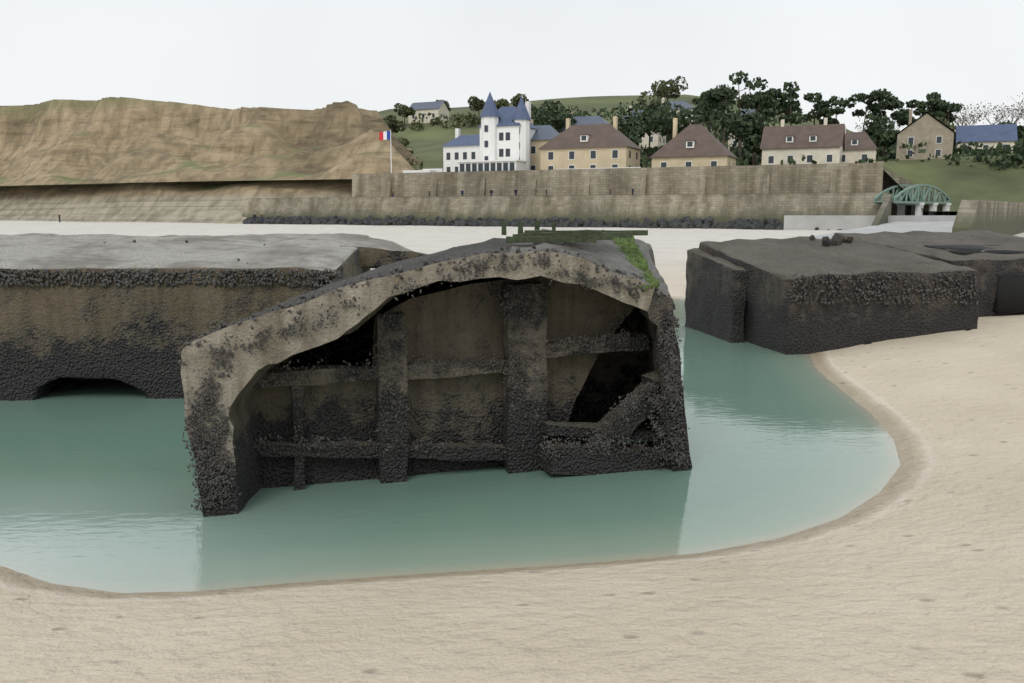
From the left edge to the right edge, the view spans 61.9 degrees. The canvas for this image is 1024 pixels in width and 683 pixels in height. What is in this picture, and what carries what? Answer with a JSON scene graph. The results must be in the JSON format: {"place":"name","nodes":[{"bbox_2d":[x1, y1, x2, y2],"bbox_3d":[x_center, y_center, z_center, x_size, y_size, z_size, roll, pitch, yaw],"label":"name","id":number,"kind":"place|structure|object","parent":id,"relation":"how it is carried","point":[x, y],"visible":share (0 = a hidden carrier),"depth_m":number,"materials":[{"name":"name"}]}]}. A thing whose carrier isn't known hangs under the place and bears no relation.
{"place":"outdoors","nodes":[
{"label":"outdoors","id":0,"kind":"place"},
{"bbox_2d":[0,97,420,223],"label":"cliff","id":1,"kind":"structure","parent":0,"point":[135,142],"depth_m":224.26,"materials":[{"name":"beige stone"}]},
{"bbox_2d":[0,298,899,592],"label":"pool water","id":2,"kind":"structure","parent":0,"point":[96,486],"depth_m":12.05,"materials":[{"name":"teal liquid"}]},
{"bbox_2d":[0,220,1023,682],"bbox_3d":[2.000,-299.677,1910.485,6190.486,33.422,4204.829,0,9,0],"label":"beach","id":3,"kind":"structure","parent":0,"point":[912,572],"depth_m":7.77,"materials":[{"name":"beige sand"}]},
{"bbox_2d":[0,233,427,400],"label":"concrete caisson","id":4,"kind":"object","parent":3,"relation":"on","point":[54,338],"visible":0.59,"depth_m":18.44,"materials":[{"name":"concrete"}]},
{"bbox_2d":[0,239,340,287],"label":"mussel crust","id":5,"kind":"object","parent":4,"relation":"on","point":[105,281],"visible":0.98,"depth_m":18.20},
{"bbox_2d":[181,221,691,516],"bbox_3d":[-0.654,0.926,14.019,8.610,5.739,3.488,-3,9,-17],"label":"concrete caisson","id":6,"kind":"object","parent":3,"relation":"on","point":[466,408],"visible":0.78,"depth_m":12.98,"materials":[{"name":"concrete"}]},
{"bbox_2d":[177,245,691,512],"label":"mussels","id":7,"kind":"object","parent":6,"relation":"on","point":[597,440],"visible":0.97,"depth_m":12.51},
{"bbox_2d":[585,229,659,291],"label":"algae tufts","id":8,"kind":"object","parent":6,"relation":"on","point":[632,251],"visible":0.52,"depth_m":14.34,"materials":[{"name":"green plant"}]},
{"bbox_2d":[243,214,841,229],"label":"armour rock","id":9,"kind":"object","parent":3,"relation":"on","point":[686,222],"visible":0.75,"depth_m":158.26,"materials":[{"name":"black stone"}]},
{"bbox_2d":[242,161,946,225],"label":"sea wall","id":10,"kind":"structure","parent":3,"relation":"on","point":[726,194],"depth_m":158.75,"materials":[{"name":"stone"}]},
{"bbox_2d":[379,130,391,172],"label":"flag","id":11,"kind":"object","parent":10,"relation":"on","point":[385,135],"visible":1,"depth_m":179.94,"materials":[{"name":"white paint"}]},
{"bbox_2d":[403,166,696,172],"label":"white garden walls","id":12,"kind":"structure","parent":10,"relation":"on","point":[423,170],"depth_m":190.76,"materials":[{"name":"white paint"}]},
{"bbox_2d":[684,230,1023,354],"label":"concrete caisson","id":13,"kind":"object","parent":3,"relation":"on","point":[737,291],"visible":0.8,"depth_m":26.24,"materials":[{"name":"concrete"}]},
{"bbox_2d":[809,234,853,246],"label":"rocks","id":14,"kind":"object","parent":13,"relation":"on","point":[836,240],"visible":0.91,"depth_m":29.04,"materials":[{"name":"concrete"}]},
{"bbox_2d":[788,272,977,305],"bbox_3d":[10.728,-1.484,24.500,6.057,1.028,0.144,-2,9,-10],"label":"mussel crust","id":15,"kind":"object","parent":13,"relation":"attached to","point":[886,286],"visible":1,"depth_m":24.46},
{"bbox_2d":[784,211,957,238],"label":"slipway","id":16,"kind":"structure","parent":3,"relation":"on","point":[862,224],"depth_m":132.65,"materials":[{"name":"concrete"}]},
{"bbox_2d":[873,184,950,214],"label":"bridge","id":17,"kind":"structure","parent":16,"relation":"on","point":[916,204],"depth_m":142.11,"materials":[{"name":"green paint"}]},
{"bbox_2d":[0,94,1023,210],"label":"hillside","id":18,"kind":"structure","parent":0,"point":[963,180],"depth_m":199.49,"materials":[{"name":"green plant"}]},
{"bbox_2d":[383,114,405,133],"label":"hill tree","id":19,"kind":"object","parent":18,"relation":"on","point":[393,124],"visible":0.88,"depth_m":291.00,"materials":[{"name":"green plant"}]},
{"bbox_2d":[393,103,415,122],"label":"hill tree","id":20,"kind":"object","parent":18,"relation":"on","point":[407,111],"visible":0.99,"depth_m":339.00,"materials":[{"name":"green plant"}]},
{"bbox_2d":[408,101,449,122],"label":"hilltop house","id":21,"kind":"structure","parent":18,"relation":"on","point":[427,107],"depth_m":346.48,"materials":[{"name":"stone"}]},
{"bbox_2d":[397,112,480,169],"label":"hill bushes","id":22,"kind":"object","parent":18,"relation":"on","point":[467,121],"visible":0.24,"depth_m":325.74,"materials":[{"name":"green plant"}]},
{"bbox_2d":[436,100,450,109],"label":"roof","id":23,"kind":"structure","parent":18,"relation":"on","point":[447,103],"depth_m":352.73,"materials":[{"name":"grey"}]},
{"bbox_2d":[467,96,484,114],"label":"hill tree","id":24,"kind":"object","parent":18,"relation":"on","point":[477,103],"visible":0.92,"depth_m":338.25,"materials":[{"name":"green plant"}]},
{"bbox_2d":[442,93,536,171],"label":"villa with turrets","id":25,"kind":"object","parent":18,"relation":"on","point":[501,141],"visible":0.85,"depth_m":177.06,"materials":[{"name":"white paint"}]},
{"bbox_2d":[494,98,509,109],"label":"hill tree","id":26,"kind":"object","parent":18,"relation":"on","point":[500,103],"visible":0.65,"depth_m":327.92,"materials":[{"name":"green plant"}]},
{"bbox_2d":[510,93,529,107],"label":"hill tree","id":27,"kind":"object","parent":18,"relation":"on","point":[515,100],"visible":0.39,"depth_m":326.42,"materials":[{"name":"green plant"}]},
{"bbox_2d":[530,119,559,169],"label":"house","id":28,"kind":"structure","parent":18,"relation":"on","point":[543,135],"depth_m":181.81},
{"bbox_2d":[531,101,558,124],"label":"tree","id":29,"kind":"object","parent":18,"relation":"on","point":[534,109],"visible":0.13,"depth_m":252.51,"materials":[{"name":"green plant"}]},
{"bbox_2d":[531,100,572,131],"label":"tree","id":30,"kind":"object","parent":18,"relation":"on","point":[545,118],"visible":0.81,"depth_m":224.06,"materials":[{"name":"green plant"}]},
{"bbox_2d":[551,112,576,131],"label":"tree","id":31,"kind":"object","parent":18,"relation":"on","point":[563,123],"visible":0.24,"depth_m":227.20,"materials":[{"name":"green plant"}]},
{"bbox_2d":[558,112,609,132],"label":"house","id":32,"kind":"structure","parent":18,"relation":"on","point":[584,120],"depth_m":226.89,"materials":[{"name":"stone"}]},
{"bbox_2d":[539,116,641,169],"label":"house","id":33,"kind":"structure","parent":18,"relation":"on","point":[593,146],"depth_m":170.47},
{"bbox_2d":[609,112,653,138],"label":"evergreen","id":34,"kind":"object","parent":18,"relation":"on","point":[628,125],"visible":0.69,"depth_m":206.81,"materials":[{"name":"green plant"}]},
{"bbox_2d":[625,134,641,145],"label":"tree","id":35,"kind":"object","parent":18,"relation":"on","point":[631,137],"visible":0.09,"depth_m":193.04,"materials":[{"name":"green plant"}]},
{"bbox_2d":[619,106,665,148],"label":"house","id":36,"kind":"structure","parent":18,"relation":"on","point":[658,140],"depth_m":239.09,"materials":[{"name":"stone"}]},
{"bbox_2d":[627,99,672,164],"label":"tree","id":37,"kind":"object","parent":18,"relation":"on","point":[646,111],"visible":0.34,"depth_m":211.27,"materials":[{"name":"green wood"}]},
{"bbox_2d":[636,90,671,112],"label":"tree","id":38,"kind":"object","parent":18,"relation":"on","point":[657,105],"visible":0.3,"depth_m":252.53,"materials":[{"name":"green plant"}]},
{"bbox_2d":[651,76,687,100],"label":"tree","id":39,"kind":"object","parent":18,"relation":"on","point":[663,90],"visible":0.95,"depth_m":307.43,"materials":[{"name":"green plant"}]},
{"bbox_2d":[646,103,699,139],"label":"tree","id":40,"kind":"object","parent":18,"relation":"on","point":[661,125],"visible":0.84,"depth_m":206.60,"materials":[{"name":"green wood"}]},
{"bbox_2d":[661,98,696,125],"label":"house","id":41,"kind":"structure","parent":18,"relation":"on","point":[686,105],"depth_m":277.89,"materials":[{"name":"stone"}]},
{"bbox_2d":[649,118,737,166],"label":"house","id":42,"kind":"structure","parent":18,"relation":"on","point":[693,145],"depth_m":164.87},
{"bbox_2d":[692,91,707,126],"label":"tree","id":43,"kind":"object","parent":18,"relation":"on","point":[695,101],"visible":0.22,"depth_m":273.32,"materials":[{"name":"green plant"}]},
{"bbox_2d":[695,100,733,129],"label":"tree","id":44,"kind":"object","parent":18,"relation":"on","point":[705,114],"visible":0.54,"depth_m":255.97,"materials":[{"name":"green plant"}]},
{"bbox_2d":[699,88,735,145],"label":"tree","id":45,"kind":"object","parent":18,"relation":"on","point":[713,97],"visible":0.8,"depth_m":223.44,"materials":[{"name":"green plant"}]},
{"bbox_2d":[713,84,743,105],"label":"tree","id":46,"kind":"object","parent":18,"relation":"on","point":[732,100],"visible":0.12,"depth_m":307.84,"materials":[{"name":"green plant"}]},
{"bbox_2d":[706,106,764,165],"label":"tree","id":47,"kind":"object","parent":18,"relation":"on","point":[731,122],"visible":0.98,"depth_m":198.69,"materials":[{"name":"green plant"}]},
{"bbox_2d":[728,134,742,148],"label":"house","id":48,"kind":"structure","parent":18,"relation":"on","point":[731,141],"depth_m":251.53,"materials":[{"name":"stone"}]},
{"bbox_2d":[719,70,767,145],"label":"pine","id":49,"kind":"object","parent":18,"relation":"on","point":[745,102],"visible":0.77,"depth_m":230.62,"materials":[{"name":"green plant"}]},
{"bbox_2d":[742,134,761,163],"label":"tree","id":50,"kind":"object","parent":18,"relation":"on","point":[751,143],"visible":0.5,"depth_m":190.58,"materials":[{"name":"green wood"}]},
{"bbox_2d":[724,110,780,164],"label":"tree","id":51,"kind":"object","parent":18,"relation":"on","point":[761,128],"visible":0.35,"depth_m":202.05,"materials":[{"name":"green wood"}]},
{"bbox_2d":[740,108,764,123],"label":"house","id":52,"kind":"structure","parent":18,"relation":"on","point":[750,110],"depth_m":290.45,"materials":[{"name":"stone"}]},
{"bbox_2d":[743,90,781,154],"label":"tree","id":53,"kind":"object","parent":18,"relation":"on","point":[769,106],"visible":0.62,"depth_m":226.27,"materials":[{"name":"green plant"}]},
{"bbox_2d":[750,99,775,117],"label":"tree","id":54,"kind":"object","parent":18,"relation":"on","point":[754,107],"visible":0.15,"depth_m":271.69,"materials":[{"name":"green plant"}]},
{"bbox_2d":[757,88,795,125],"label":"pine","id":55,"kind":"object","parent":18,"relation":"on","point":[774,93],"visible":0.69,"depth_m":241.22,"materials":[{"name":"green plant"}]},
{"bbox_2d":[771,81,802,125],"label":"pine","id":56,"kind":"object","parent":18,"relation":"on","point":[793,94],"visible":0.54,"depth_m":248.42,"materials":[{"name":"green plant"}]},
{"bbox_2d":[559,101,1023,169],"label":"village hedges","id":57,"kind":"object","parent":18,"relation":"on","point":[1011,160],"visible":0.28,"depth_m":198.49,"materials":[{"name":"green plant"}]},
{"bbox_2d":[760,118,844,164],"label":"house","id":58,"kind":"structure","parent":18,"relation":"on","point":[824,143],"depth_m":184.68,"materials":[{"name":"brown tile"}]},
{"bbox_2d":[789,92,836,124],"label":"pine","id":59,"kind":"object","parent":18,"relation":"on","point":[818,114],"visible":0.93,"depth_m":246.79,"materials":[{"name":"green plant"}]},
{"bbox_2d":[815,95,856,124],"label":"pine","id":60,"kind":"object","parent":18,"relation":"on","point":[835,101],"visible":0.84,"depth_m":245.67,"materials":[{"name":"green plant"}]},
{"bbox_2d":[836,168,881,192],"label":"terrace retaining wall","id":61,"kind":"structure","parent":18,"relation":"on","point":[858,180],"depth_m":143.07,"materials":[{"name":"stone"}]},
{"bbox_2d":[842,126,878,162],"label":"house","id":62,"kind":"structure","parent":18,"relation":"on","point":[860,145],"depth_m":189.96,"materials":[{"name":"brown tile"}]},
{"bbox_2d":[850,88,892,130],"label":"pine","id":63,"kind":"object","parent":18,"relation":"on","point":[877,95],"visible":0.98,"depth_m":241.55,"materials":[{"name":"green plant"}]},
{"bbox_2d":[855,116,891,131],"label":"bare tree","id":64,"kind":"object","parent":18,"relation":"on","point":[863,125],"visible":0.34,"depth_m":234.84,"materials":[{"name":"grey plant"}]},
{"bbox_2d":[862,115,894,137],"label":"evergreen","id":65,"kind":"object","parent":18,"relation":"on","point":[876,124],"visible":0.52,"depth_m":224.44,"materials":[{"name":"green plant"}]},
{"bbox_2d":[870,129,899,155],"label":"tree","id":66,"kind":"object","parent":18,"relation":"on","point":[888,138],"visible":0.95,"depth_m":207.61,"materials":[{"name":"green plant"}]},
{"bbox_2d":[872,95,904,150],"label":"pine","id":67,"kind":"object","parent":18,"relation":"on","point":[893,102],"visible":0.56,"depth_m":246.07,"materials":[{"name":"green plant"}]},
{"bbox_2d":[890,99,919,126],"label":"pine","id":68,"kind":"object","parent":18,"relation":"on","point":[901,116],"visible":0.88,"depth_m":242.47,"materials":[{"name":"green plant"}]},
{"bbox_2d":[895,109,955,159],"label":"house","id":69,"kind":"structure","parent":18,"relation":"on","point":[936,135],"depth_m":201.08,"materials":[{"name":"beige stone"}]},
{"bbox_2d":[913,92,951,120],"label":"pine","id":70,"kind":"object","parent":18,"relation":"on","point":[934,99],"visible":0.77,"depth_m":245.41,"materials":[{"name":"green plant"}]},
{"bbox_2d":[935,116,955,130],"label":"tree","id":71,"kind":"object","parent":18,"relation":"on","point":[951,126],"visible":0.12,"depth_m":222.65,"materials":[{"name":"green plant"}]},
{"bbox_2d":[930,102,963,122],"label":"pine","id":72,"kind":"object","parent":18,"relation":"on","point":[942,113],"visible":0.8,"depth_m":243.58,"materials":[{"name":"green plant"}]},
{"bbox_2d":[954,104,976,125],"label":"bare tree","id":73,"kind":"object","parent":18,"relation":"on","point":[968,115],"visible":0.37,"depth_m":292.69,"materials":[{"name":"grey plant"}]},
{"bbox_2d":[947,103,984,125],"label":"bare tree","id":74,"kind":"object","parent":18,"relation":"on","point":[960,121],"visible":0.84,"depth_m":238.36,"materials":[{"name":"grey plant"}]},
{"bbox_2d":[956,103,992,125],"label":"bare tree","id":75,"kind":"object","parent":18,"relation":"on","point":[970,115],"visible":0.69,"depth_m":261.53,"materials":[{"name":"grey plant"}]},
{"bbox_2d":[954,124,1017,153],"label":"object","id":76,"kind":"structure","parent":18,"relation":"on","point":[994,135],"depth_m":219.84,"materials":[{"name":"stone"}]},
{"bbox_2d":[974,100,1016,124],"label":"bare tree","id":77,"kind":"object","parent":18,"relation":"on","point":[997,113],"visible":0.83,"depth_m":272.01,"materials":[{"name":"grey plant"}]},
{"bbox_2d":[986,100,1023,123],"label":"bare tree","id":78,"kind":"object","parent":18,"relation":"on","point":[1017,119],"visible":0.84,"depth_m":242.49,"materials":[{"name":"grey plant"}]},
{"bbox_2d":[988,103,1022,122],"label":"bare tree","id":79,"kind":"object","parent":18,"relation":"on","point":[1009,112],"visible":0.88,"depth_m":266.75,"materials":[{"name":"grey plant"}]},
{"bbox_2d":[999,120,1023,140],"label":"tree","id":80,"kind":"object","parent":18,"relation":"on","point":[1020,131],"visible":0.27,"depth_m":219.99,"materials":[{"name":"green plant"}]},
{"bbox_2d":[1011,93,1023,119],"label":"bare tree","id":81,"kind":"object","parent":18,"relation":"on","point":[1019,106],"visible":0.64,"depth_m":276.57,"materials":[{"name":"grey plant"}]},
{"bbox_2d":[0,0,1023,131],"label":"sky","id":82,"kind":"structure","parent":0,"point":[378,55],"materials":[{"name":"white"}]},
{"bbox_2d":[952,200,1023,234],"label":"retaining wall","id":83,"kind":"structure","parent":0,"point":[1002,217],"depth_m":92.86,"materials":[{"name":"beige concrete"}]}
]}

